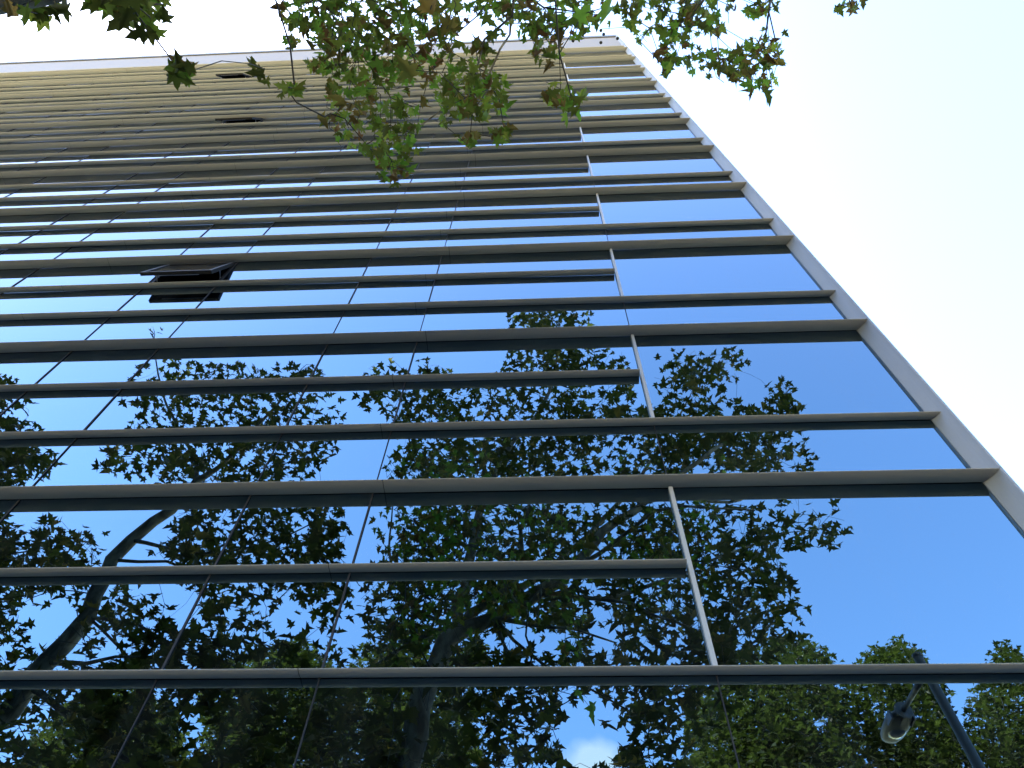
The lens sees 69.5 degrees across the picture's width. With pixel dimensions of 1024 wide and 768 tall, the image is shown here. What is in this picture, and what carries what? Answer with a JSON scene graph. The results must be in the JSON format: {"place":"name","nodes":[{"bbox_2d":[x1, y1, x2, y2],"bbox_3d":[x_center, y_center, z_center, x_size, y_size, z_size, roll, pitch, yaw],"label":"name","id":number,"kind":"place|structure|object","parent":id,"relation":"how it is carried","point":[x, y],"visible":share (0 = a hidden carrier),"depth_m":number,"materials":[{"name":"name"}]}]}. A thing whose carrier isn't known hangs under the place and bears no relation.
{"place":"outdoors","nodes":[
{"label":"outdoors","id":0,"kind":"place"},
{"bbox_2d":[0,0,1023,490],"label":"sky","id":1,"kind":"structure","parent":0,"point":[889,141],"materials":[{"name":"white"}]},
{"bbox_3d":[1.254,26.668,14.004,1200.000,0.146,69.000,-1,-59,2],"label":"pavement","id":2,"kind":"structure","parent":0,"visible":0},
{"bbox_2d":[0,0,270,90],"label":"plane tree","id":3,"kind":"object","parent":2,"relation":"on","point":[127,14],"visible":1,"depth_m":4.04,"materials":[{"name":"green plant"}]},
{"bbox_2d":[0,33,1023,767],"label":"office building","id":4,"kind":"structure","parent":2,"relation":"on","point":[620,425],"depth_m":7.67,"materials":[{"name":"blue glass"}]},
{"bbox_2d":[140,262,236,288],"bbox_3d":[-5.409,-1.761,12.506,1.185,1.043,0.702,-1,-59,2],"label":"open window","id":5,"kind":"structure","parent":4,"relation":"in","point":[192,271],"depth_m":12.48,"materials":[{"name":"glass"}]},
{"bbox_2d":[216,73,250,81],"bbox_3d":[-12.010,-13.127,32.000,1.185,1.043,0.734,-1,-59,2],"label":"open window","id":6,"kind":"structure","parent":4,"relation":"in","point":[232,75],"depth_m":31.73,"materials":[{"name":"glass"}]},
{"bbox_2d":[215,117,262,127],"bbox_3d":[-8.669,-8.254,23.632,1.185,1.043,0.686,-1,-59,2],"label":"open window","id":7,"kind":"structure","parent":4,"relation":"in","point":[245,119],"depth_m":23.40,"materials":[{"name":"glass"}]},
{"bbox_2d":[269,0,867,188],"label":"plane tree","id":8,"kind":"object","parent":2,"relation":"on","point":[329,42],"visible":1,"depth_m":7.44,"materials":[{"name":"green plant"}]}
]}

